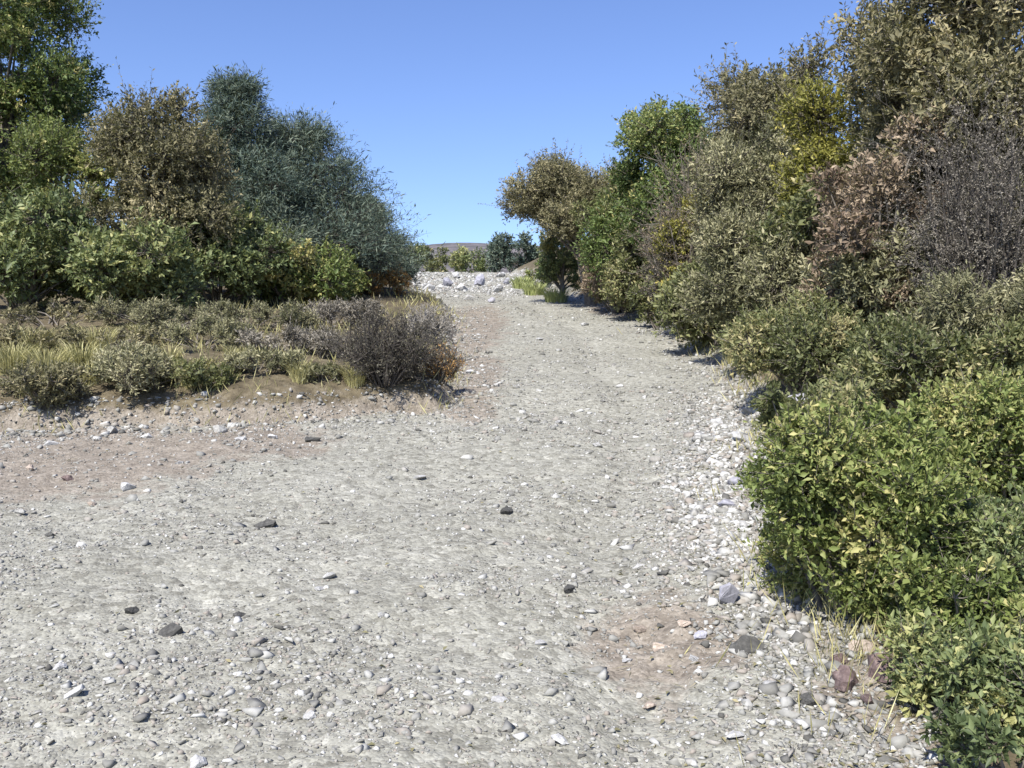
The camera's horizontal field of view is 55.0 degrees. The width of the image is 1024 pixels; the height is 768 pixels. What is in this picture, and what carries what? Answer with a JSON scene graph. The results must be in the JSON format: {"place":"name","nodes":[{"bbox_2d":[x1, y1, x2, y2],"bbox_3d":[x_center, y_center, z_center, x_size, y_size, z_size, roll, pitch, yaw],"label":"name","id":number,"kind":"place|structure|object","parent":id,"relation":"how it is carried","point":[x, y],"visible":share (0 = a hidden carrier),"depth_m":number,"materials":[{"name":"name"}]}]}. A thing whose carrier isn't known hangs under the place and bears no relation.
{"place":"outdoors","nodes":[
{"label":"outdoors","id":0,"kind":"place"},
{"bbox_2d":[407,243,559,272],"bbox_3d":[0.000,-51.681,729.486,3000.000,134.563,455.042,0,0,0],"label":"hills","id":1,"kind":"structure","parent":0,"point":[452,247],"depth_m":745.38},
{"bbox_2d":[0,267,996,767],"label":"path","id":2,"kind":"structure","parent":0,"point":[356,474],"depth_m":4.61,"materials":[{"name":"gravel"}]},
{"bbox_2d":[63,683,84,698],"bbox_3d":[-1.512,1.066,3.402,0.080,0.034,0.060,-30,-4,5],"label":"stone","id":3,"kind":"object","parent":2,"relation":"on","point":[76,691],"visible":1,"depth_m":3.38,"materials":[{"name":"stone"}]},
{"bbox_2d":[120,482,135,490],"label":"stone","id":4,"kind":"object","parent":2,"relation":"on","point":[125,486],"visible":0.89,"depth_m":6.29,"materials":[{"name":"stone"}]},
{"bbox_2d":[124,606,139,613],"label":"stone","id":5,"kind":"object","parent":2,"relation":"on","point":[132,610],"visible":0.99,"depth_m":4.16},
{"bbox_2d":[158,622,182,636],"bbox_3d":[-1.381,1.004,3.971,0.104,0.074,0.064,0,0,-12],"label":"stone","id":6,"kind":"object","parent":2,"relation":"on","point":[171,629],"visible":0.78,"depth_m":3.96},
{"bbox_2d":[190,754,206,767],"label":"stone","id":7,"kind":"object","parent":2,"relation":"on","point":[196,761],"visible":1,"depth_m":3.03,"materials":[{"name":"stone"}]},
{"bbox_2d":[213,425,226,432],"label":"stone","id":8,"kind":"object","parent":2,"relation":"on","point":[220,429],"visible":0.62,"depth_m":8.12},
{"bbox_2d":[254,519,276,527],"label":"stone","id":9,"kind":"object","parent":2,"relation":"on","point":[268,523],"visible":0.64,"depth_m":5.55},
{"bbox_2d":[303,710,315,719],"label":"stone","id":10,"kind":"object","parent":2,"relation":"on","point":[310,714],"visible":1,"depth_m":3.30,"materials":[{"name":"stone"}]},
{"bbox_2d":[415,239,450,271],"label":"crest shrub","id":11,"kind":"object","parent":2,"relation":"on","point":[440,260],"visible":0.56,"depth_m":39.87,"materials":[{"name":"green plant"}]},
{"bbox_2d":[446,244,488,272],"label":"crest shrub","id":12,"kind":"object","parent":2,"relation":"on","point":[460,260],"visible":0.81,"depth_m":42.03,"materials":[{"name":"green plant"}]},
{"bbox_2d":[474,274,484,285],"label":"boulder","id":13,"kind":"object","parent":2,"relation":"on","point":[480,279],"visible":0.94,"depth_m":30.46,"materials":[{"name":"white stone"}]},
{"bbox_2d":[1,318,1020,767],"bbox_3d":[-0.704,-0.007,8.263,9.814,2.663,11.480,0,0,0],"label":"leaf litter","id":14,"kind":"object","parent":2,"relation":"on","point":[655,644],"visible":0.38,"depth_m":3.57,"materials":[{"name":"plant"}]},
{"bbox_2d":[506,276,535,288],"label":"grass tuft","id":15,"kind":"object","parent":2,"relation":"on","point":[519,279],"visible":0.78,"depth_m":29.28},
{"bbox_2d":[514,280,547,295],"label":"grass tuft","id":16,"kind":"object","parent":2,"relation":"on","point":[531,289],"visible":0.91,"depth_m":26.29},
{"bbox_2d":[477,138,623,305],"bbox_3d":[1.446,-3.648,22.409,4.521,3.967,4.052,0,0,0],"label":"leaning tree","id":17,"kind":"object","parent":2,"relation":"on","point":[549,193],"visible":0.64,"depth_m":21.49,"materials":[{"name":"green plant"}]},
{"bbox_2d":[538,286,571,302],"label":"grass tuft","id":18,"kind":"object","parent":2,"relation":"on","point":[551,296],"visible":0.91,"depth_m":24.31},
{"bbox_2d":[532,231,581,299],"bbox_3d":[1.152,-2.951,24.522,1.315,1.990,1.455,0,0,26],"label":"round tree","id":19,"kind":"object","parent":2,"relation":"on","point":[553,268],"visible":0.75,"depth_m":24.31,"materials":[{"name":"green plant"}]},
{"bbox_2d":[551,733,568,744],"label":"stone","id":20,"kind":"object","parent":2,"relation":"on","point":[559,738],"visible":1,"depth_m":3.14,"materials":[{"name":"stone"}]},
{"bbox_2d":[693,630,706,638],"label":"stone","id":21,"kind":"object","parent":2,"relation":"on","point":[701,634],"visible":1,"depth_m":3.89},
{"bbox_2d":[718,499,735,506],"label":"stone","id":22,"kind":"object","parent":2,"relation":"on","point":[727,502],"visible":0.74,"depth_m":5.84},
{"bbox_2d":[719,582,738,603],"bbox_3d":[0.938,0.924,4.267,0.080,0.125,0.128,-2,0,28],"label":"stone","id":23,"kind":"object","parent":2,"relation":"on","point":[728,592],"visible":0.93,"depth_m":4.25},
{"bbox_2d":[726,730,743,737],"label":"stone","id":24,"kind":"object","parent":2,"relation":"on","point":[731,734],"visible":0.98,"depth_m":3.14,"materials":[{"name":"stone"}]},
{"bbox_2d":[731,431,752,441],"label":"stone","id":25,"kind":"object","parent":2,"relation":"on","point":[739,434],"visible":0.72,"depth_m":7.61,"materials":[{"name":"stone"}]},
{"bbox_2d":[729,635,767,653],"bbox_3d":[0.913,1.020,3.800,0.153,0.089,0.074,0,0,-14],"label":"stone","id":26,"kind":"object","parent":2,"relation":"on","point":[745,643],"visible":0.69,"depth_m":3.79,"materials":[{"name":"stone"}]},
{"bbox_2d":[743,404,757,414],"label":"stone","id":27,"kind":"object","parent":2,"relation":"on","point":[747,410],"visible":0.45,"depth_m":8.79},
{"bbox_2d":[799,692,816,705],"bbox_3d":[1.008,1.076,3.345,0.036,0.052,0.069,0,0,-43],"label":"stone","id":28,"kind":"object","parent":2,"relation":"on","point":[806,698],"visible":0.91,"depth_m":3.34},
{"bbox_2d":[832,665,858,691],"bbox_3d":[1.168,1.030,3.454,0.090,0.084,0.100,0,0,40],"label":"stone","id":29,"kind":"object","parent":2,"relation":"on","point":[840,676],"visible":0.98,"depth_m":3.43,"materials":[{"name":"stone"}]},
{"bbox_2d":[0,248,1023,767],"bbox_3d":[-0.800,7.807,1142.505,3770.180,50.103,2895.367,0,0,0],"label":"ground","id":30,"kind":"structure","parent":0,"point":[280,384],"depth_m":8.84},
{"bbox_2d":[0,339,48,375],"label":"grass tuft","id":31,"kind":"object","parent":30,"relation":"on","point":[6,361],"visible":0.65,"depth_m":8.80,"materials":[{"name":"plant"}]},
{"bbox_2d":[0,325,62,357],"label":"grass tuft","id":32,"kind":"object","parent":30,"relation":"on","point":[31,342],"visible":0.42,"depth_m":9.70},
{"bbox_2d":[0,321,77,355],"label":"scrub cushion","id":33,"kind":"object","parent":30,"relation":"on","point":[7,336],"visible":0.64,"depth_m":9.66,"materials":[{"name":"green plant"}]},
{"bbox_2d":[0,355,95,410],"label":"scrub cushion","id":34,"kind":"object","parent":30,"relation":"on","point":[51,387],"visible":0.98,"depth_m":8.20,"materials":[{"name":"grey plant"}]},
{"bbox_2d":[12,345,86,375],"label":"grass tuft","id":35,"kind":"object","parent":30,"relation":"on","point":[46,358],"visible":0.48,"depth_m":8.75,"materials":[{"name":"plant"}]},
{"bbox_2d":[0,175,100,312],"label":"dark shrub","id":36,"kind":"object","parent":30,"relation":"on","point":[29,275],"visible":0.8,"depth_m":12.92,"materials":[{"name":"green plant"}]},
{"bbox_2d":[0,295,112,328],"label":"scrub cushion","id":37,"kind":"object","parent":30,"relation":"on","point":[68,314],"visible":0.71,"depth_m":11.83,"materials":[{"name":"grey plant"}]},
{"bbox_2d":[0,0,120,212],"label":"broad tree","id":38,"kind":"object","parent":30,"relation":"on","point":[61,85],"visible":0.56,"depth_m":17.09,"materials":[{"name":"green plant"}]},
{"bbox_2d":[0,105,151,294],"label":"broad tree","id":39,"kind":"object","parent":30,"relation":"on","point":[53,154],"visible":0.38,"depth_m":15.12,"materials":[{"name":"green plant"}]},
{"bbox_2d":[48,339,112,372],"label":"grass tuft","id":40,"kind":"object","parent":30,"relation":"on","point":[84,358],"visible":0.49,"depth_m":9.00,"materials":[{"name":"plant"}]},
{"bbox_2d":[69,359,98,385],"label":"grass tuft","id":41,"kind":"object","parent":30,"relation":"on","point":[88,378],"visible":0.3,"depth_m":8.70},
{"bbox_2d":[64,322,129,352],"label":"grass tuft","id":42,"kind":"object","parent":30,"relation":"on","point":[89,338],"visible":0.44,"depth_m":10.13,"materials":[{"name":"plant"}]},
{"bbox_2d":[35,317,166,352],"bbox_3d":[-4.325,-0.490,10.451,1.079,0.476,1.346,0,0,30],"label":"scrub cushion","id":43,"kind":"object","parent":30,"relation":"on","point":[74,335],"visible":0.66,"depth_m":10.27,"materials":[{"name":"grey plant"}]},
{"bbox_2d":[48,206,214,313],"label":"dark shrub","id":44,"kind":"object","parent":30,"relation":"on","point":[127,269],"visible":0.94,"depth_m":13.13,"materials":[{"name":"green plant"}]},
{"bbox_2d":[82,327,182,396],"bbox_3d":[-3.339,-0.183,8.695,0.911,0.667,0.957,0,0,0],"label":"scrub cushion","id":45,"kind":"object","parent":30,"relation":"on","point":[137,367],"visible":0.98,"depth_m":8.50,"materials":[{"name":"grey plant"}]},
{"bbox_2d":[46,56,245,291],"bbox_3d":[-5.448,-2.984,15.143,2.876,3.716,2.698,0,0,0],"label":"broad tree","id":46,"kind":"object","parent":30,"relation":"on","point":[131,143],"visible":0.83,"depth_m":14.63,"materials":[{"name":"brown plant"}]},
{"bbox_2d":[89,292,245,332],"bbox_3d":[-4.340,-0.852,12.060,1.647,0.633,1.670,0,0,31],"label":"scrub cushion","id":47,"kind":"object","parent":30,"relation":"on","point":[154,311],"visible":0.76,"depth_m":11.85,"materials":[{"name":"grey plant"}]},
{"bbox_2d":[145,343,189,362],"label":"grass tuft","id":48,"kind":"object","parent":30,"relation":"on","point":[179,353],"visible":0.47,"depth_m":9.57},
{"bbox_2d":[138,311,258,349],"bbox_3d":[-3.395,-0.576,10.753,1.080,0.493,1.316,0,0,-43],"label":"scrub cushion","id":49,"kind":"object","parent":30,"relation":"on","point":[224,332],"visible":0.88,"depth_m":10.62,"materials":[{"name":"green plant"}]},
{"bbox_2d":[164,354,241,390],"bbox_3d":[-2.873,-0.076,8.914,0.692,0.406,0.721,0,0,35],"label":"scrub cushion","id":50,"kind":"object","parent":30,"relation":"on","point":[195,371],"visible":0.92,"depth_m":8.77,"materials":[{"name":"green plant"}]},
{"bbox_2d":[161,186,306,307],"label":"dark shrub","id":51,"kind":"object","parent":30,"relation":"on","point":[237,259],"visible":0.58,"depth_m":15.15,"materials":[{"name":"green plant"}]},
{"bbox_2d":[194,296,323,329],"bbox_3d":[-3.323,-0.874,12.758,1.792,0.543,1.525,0,0,41],"label":"scrub cushion","id":52,"kind":"object","parent":30,"relation":"on","point":[260,314],"visible":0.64,"depth_m":12.52,"materials":[{"name":"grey plant"}]},
{"bbox_2d":[164,59,353,297],"bbox_3d":[-4.979,-3.723,18.059,4.285,4.475,3.690,0,0,15],"label":"conifer","id":53,"kind":"object","parent":30,"relation":"on","point":[243,120],"visible":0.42,"depth_m":17.76,"materials":[{"name":"green plant"}]},
{"bbox_2d":[223,342,306,373],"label":"scrub cushion","id":54,"kind":"object","parent":30,"relation":"on","point":[246,359],"visible":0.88,"depth_m":9.21,"materials":[{"name":"green plant"}]},
{"bbox_2d":[235,316,349,358],"bbox_3d":[-2.281,-0.476,10.511,1.142,0.509,1.101,0,0,36],"label":"scrub cushion","id":55,"kind":"object","parent":30,"relation":"on","point":[291,335],"visible":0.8,"depth_m":10.40,"materials":[{"name":"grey plant"}]},
{"bbox_2d":[274,357,319,384],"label":"grass tuft","id":56,"kind":"object","parent":30,"relation":"on","point":[297,376],"visible":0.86,"depth_m":9.13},
{"bbox_2d":[240,235,370,304],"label":"dark shrub","id":57,"kind":"object","parent":30,"relation":"on","point":[326,276],"visible":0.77,"depth_m":16.04,"materials":[{"name":"green plant"}]},
{"bbox_2d":[297,360,343,383],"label":"scrub cushion","id":58,"kind":"object","parent":30,"relation":"on","point":[318,371],"visible":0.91,"depth_m":9.24,"materials":[{"name":"green plant"}]},
{"bbox_2d":[298,295,386,326],"bbox_3d":[-2.415,-1.030,13.934,1.305,0.523,1.470,0,0,0],"label":"scrub cushion","id":59,"kind":"object","parent":30,"relation":"on","point":[329,310],"visible":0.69,"depth_m":13.69,"materials":[{"name":"grey plant"}]},
{"bbox_2d":[238,101,450,295],"bbox_3d":[-4.064,-3.529,19.729,5.770,4.211,5.808,0,0,0],"label":"conifer","id":60,"kind":"object","parent":30,"relation":"on","point":[304,140],"visible":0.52,"depth_m":19.00,"materials":[{"name":"green plant"}]},
{"bbox_2d":[327,361,370,388],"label":"grass tuft","id":61,"kind":"object","parent":30,"relation":"on","point":[355,381],"visible":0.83,"depth_m":9.24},
{"bbox_2d":[331,257,371,300],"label":"pale shrub","id":62,"kind":"object","parent":30,"relation":"on","point":[363,279],"visible":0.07,"depth_m":18.43,"materials":[{"name":"green plant"}]},
{"bbox_2d":[335,191,422,287],"bbox_3d":[-3.695,-3.298,23.040,2.802,2.501,3.140,0,0,-43],"label":"conifer","id":63,"kind":"object","parent":30,"relation":"on","point":[406,245],"visible":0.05,"depth_m":22.79,"materials":[{"name":"green plant"}]},
{"bbox_2d":[307,298,452,387],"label":"twiggy bush","id":64,"kind":"object","parent":30,"relation":"on","point":[377,356],"visible":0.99,"depth_m":9.25,"materials":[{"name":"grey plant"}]},
{"bbox_2d":[357,265,413,295],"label":"rusty bush","id":65,"kind":"object","parent":30,"relation":"on","point":[392,279],"visible":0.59,"depth_m":20.42,"materials":[{"name":"brown plant"}]},
{"bbox_2d":[400,242,427,268],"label":"crest shrub","id":66,"kind":"object","parent":30,"relation":"on","point":[419,249],"visible":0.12,"depth_m":35.71,"materials":[{"name":"green plant"}]},
{"bbox_2d":[397,299,460,343],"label":"twiggy bush","id":67,"kind":"object","parent":30,"relation":"on","point":[440,323],"visible":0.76,"depth_m":12.56,"materials":[{"name":"grey plant"}]},
{"bbox_2d":[420,342,467,383],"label":"twiggy bush","id":68,"kind":"object","parent":30,"relation":"on","point":[447,371],"visible":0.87,"depth_m":9.86,"materials":[{"name":"brown plant"}]},
{"bbox_2d":[479,230,539,272],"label":"crest shrub","id":69,"kind":"object","parent":30,"relation":"on","point":[498,253],"visible":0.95,"depth_m":39.73,"materials":[{"name":"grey plant"}]},
{"bbox_2d":[0,285,1021,765],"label":"dry grass","id":70,"kind":"structure","parent":30,"relation":"on","point":[756,435],"depth_m":7.99,"materials":[{"name":"plant"}]},
{"bbox_2d":[523,260,542,283],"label":"crest shrub","id":71,"kind":"object","parent":30,"relation":"on","point":[528,272],"visible":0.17,"depth_m":30.07,"materials":[{"name":"green plant"}]},
{"bbox_2d":[575,253,630,311],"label":"bush","id":72,"kind":"object","parent":30,"relation":"on","point":[593,281],"visible":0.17,"depth_m":20.27,"materials":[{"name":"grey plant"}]},
{"bbox_2d":[569,174,645,312],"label":"olive shrub","id":73,"kind":"object","parent":30,"relation":"on","point":[581,211],"visible":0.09,"depth_m":20.17,"materials":[{"name":"green plant"}]},
{"bbox_2d":[595,219,665,320],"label":"olive shrub","id":74,"kind":"object","parent":30,"relation":"on","point":[618,282],"visible":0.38,"depth_m":18.33,"materials":[{"name":"green plant"}]},
{"bbox_2d":[625,276,667,328],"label":"olive shrub","id":75,"kind":"object","parent":30,"relation":"on","point":[641,301],"visible":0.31,"depth_m":17.00,"materials":[{"name":"green plant"}]},
{"bbox_2d":[569,91,743,287],"bbox_3d":[2.848,-3.573,18.947,3.474,4.053,3.761,0,0,0],"label":"round tree","id":76,"kind":"object","parent":30,"relation":"on","point":[647,131],"visible":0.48,"depth_m":18.33,"materials":[{"name":"green plant"}]},
{"bbox_2d":[631,215,696,305],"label":"twiggy shrub","id":77,"kind":"object","parent":30,"relation":"on","point":[654,285],"visible":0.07,"depth_m":15.28,"materials":[{"name":"brown plant"}]},
{"bbox_2d":[606,113,730,335],"bbox_3d":[2.680,-2.469,15.219,2.506,3.459,2.650,0,0,0],"label":"twiggy shrub","id":78,"kind":"object","parent":30,"relation":"on","point":[668,257],"visible":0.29,"depth_m":15.02,"materials":[{"name":"grey plant"}]},
{"bbox_2d":[648,189,738,309],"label":"olive shrub","id":79,"kind":"object","parent":30,"relation":"on","point":[673,225],"visible":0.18,"depth_m":14.84,"materials":[{"name":"green plant"}]},
{"bbox_2d":[647,255,754,350],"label":"olive shrub","id":80,"kind":"object","parent":30,"relation":"on","point":[689,332],"visible":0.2,"depth_m":13.36,"materials":[{"name":"green plant"}]},
{"bbox_2d":[676,94,802,267],"bbox_3d":[3.676,-2.514,13.615,2.746,3.148,2.162,0,0,0],"label":"olive shrub","id":81,"kind":"object","parent":30,"relation":"on","point":[726,165],"visible":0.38,"depth_m":13.28,"materials":[{"name":"green plant"}]},
{"bbox_2d":[667,193,827,331],"bbox_3d":[3.149,-1.400,11.547,2.488,1.765,2.395,0,0,0],"label":"olive shrub","id":82,"kind":"object","parent":30,"relation":"on","point":[748,278],"visible":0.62,"depth_m":11.44,"materials":[{"name":"green plant"}]},
{"bbox_2d":[712,305,789,369],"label":"olive shrub","id":83,"kind":"object","parent":30,"relation":"on","point":[722,333],"visible":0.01,"depth_m":10.45,"materials":[{"name":"green plant"}]},
{"bbox_2d":[676,16,847,230],"bbox_3d":[3.930,-3.304,15.033,2.778,3.953,2.453,0,0,-24],"label":"thin tree","id":84,"kind":"object","parent":30,"relation":"on","point":[743,97],"visible":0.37,"depth_m":14.40,"materials":[{"name":"green plant"}]},
{"bbox_2d":[712,285,871,394],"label":"olive shrub","id":85,"kind":"object","parent":30,"relation":"on","point":[803,341],"visible":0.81,"depth_m":8.39,"materials":[{"name":"green plant"}]},
{"bbox_2d":[747,367,876,447],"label":"leafy bush","id":86,"kind":"object","parent":30,"relation":"on","point":[768,406],"visible":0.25,"depth_m":5.98,"materials":[{"name":"green plant"}]},
{"bbox_2d":[743,166,895,302],"bbox_3d":[3.480,-1.458,10.871,1.748,1.862,1.663,0,0,0],"label":"olive shrub","id":87,"kind":"object","parent":30,"relation":"on","point":[805,208],"visible":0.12,"depth_m":10.62,"materials":[{"name":"green plant"}]},
{"bbox_2d":[764,49,899,241],"bbox_3d":[4.181,-2.396,11.780,2.416,3.079,2.356,0,0,-16],"label":"olive shrub","id":88,"kind":"object","parent":30,"relation":"on","point":[816,146],"visible":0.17,"depth_m":11.56,"materials":[{"name":"green plant"}]},
{"bbox_2d":[829,653,848,664],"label":"stone","id":89,"kind":"object","parent":30,"relation":"on","point":[837,657],"visible":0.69,"depth_m":3.64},
{"bbox_2d":[848,639,874,652],"bbox_3d":[1.316,0.984,3.694,0.097,0.057,0.047,0,0,31],"label":"stone","id":90,"kind":"object","parent":30,"relation":"on","point":[869,645],"visible":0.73,"depth_m":3.67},
{"bbox_2d":[860,693,873,703],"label":"stone","id":91,"kind":"object","parent":30,"relation":"on","point":[864,698],"visible":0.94,"depth_m":3.30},
{"bbox_2d":[730,388,1006,631],"bbox_3d":[1.431,0.544,4.077,1.077,1.052,1.123,0,0,0],"label":"leafy bush","id":92,"kind":"object","parent":30,"relation":"on","point":[890,475],"visible":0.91,"depth_m":3.83,"materials":[{"name":"green plant"}]},
{"bbox_2d":[795,94,958,331],"bbox_3d":[3.225,-1.317,8.881,1.336,2.322,1.439,0,0,0],"label":"red shrub","id":93,"kind":"object","parent":30,"relation":"on","point":[837,225],"visible":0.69,"depth_m":8.57,"materials":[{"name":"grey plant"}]},
{"bbox_2d":[867,653,898,682],"bbox_3d":[1.311,0.996,3.471,0.103,0.089,0.134,0,0,18],"label":"stone","id":94,"kind":"object","parent":30,"relation":"on","point":[875,664],"visible":0.54,"depth_m":3.44,"materials":[{"name":"stone"}]},
{"bbox_2d":[794,202,1001,321],"bbox_3d":[3.541,-0.984,9.014,1.899,1.436,1.865,0,0,0],"label":"olive shrub","id":95,"kind":"object","parent":30,"relation":"on","point":[866,271],"visible":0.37,"depth_m":8.48,"materials":[{"name":"green plant"}]},
{"bbox_2d":[840,426,976,508],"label":"leafy bush","id":96,"kind":"object","parent":30,"relation":"on","point":[947,440],"depth_m":4.57,"materials":[{"name":"green plant"}]},
{"bbox_2d":[808,55,1023,324],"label":"twiggy thicket","id":97,"kind":"object","parent":30,"relation":"on","point":[997,242],"visible":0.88,"depth_m":7.70,"materials":[{"name":"grey plant"}]},
{"bbox_2d":[811,0,1023,237],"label":"tall tree","id":98,"kind":"object","parent":30,"relation":"on","point":[898,41],"visible":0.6,"depth_m":8.81,"materials":[{"name":"green plant"}]},
{"bbox_2d":[818,282,1023,422],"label":"olive shrub","id":99,"kind":"object","parent":30,"relation":"on","point":[883,359],"visible":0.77,"depth_m":6.33,"materials":[{"name":"green plant"}]},
{"bbox_2d":[856,547,1023,620],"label":"shrub","id":100,"kind":"object","parent":30,"relation":"on","point":[893,599],"visible":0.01,"depth_m":3.84,"materials":[{"name":"green plant"}]},
{"bbox_2d":[872,602,1023,742],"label":"shrub","id":101,"kind":"object","parent":30,"relation":"on","point":[984,664],"visible":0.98,"depth_m":3.11,"materials":[{"name":"green plant"}]},
{"bbox_2d":[873,540,1023,648],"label":"leafy bush","id":102,"kind":"object","parent":30,"relation":"on","point":[917,583],"visible":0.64,"depth_m":3.50,"materials":[{"name":"green plant"}]},
{"bbox_2d":[880,260,1023,398],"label":"olive shrub","id":103,"kind":"object","parent":30,"relation":"on","point":[945,310],"visible":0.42,"depth_m":6.67,"materials":[{"name":"green plant"}]},
{"bbox_2d":[897,354,1023,505],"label":"leafy bush","id":104,"kind":"object","parent":30,"relation":"on","point":[989,410],"visible":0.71,"depth_m":4.59,"materials":[{"name":"green plant"}]},
{"bbox_2d":[918,691,1023,767],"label":"shrub","id":105,"kind":"object","parent":30,"relation":"on","point":[984,731],"visible":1,"depth_m":2.74,"materials":[{"name":"green plant"}]},
{"bbox_2d":[935,475,1023,600],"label":"shrub","id":106,"kind":"object","parent":30,"relation":"on","point":[1001,542],"visible":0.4,"depth_m":3.70,"materials":[{"name":"green plant"}]},
{"bbox_2d":[984,72,1023,257],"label":"olive shrub","id":107,"kind":"object","parent":30,"relation":"on","point":[1021,154],"visible":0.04,"depth_m":8.69,"materials":[{"name":"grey plant"}]},
{"bbox_2d":[1,0,1023,245],"label":"sky","id":108,"kind":"structure","parent":0,"point":[446,96],"materials":[{"name":"blue"}]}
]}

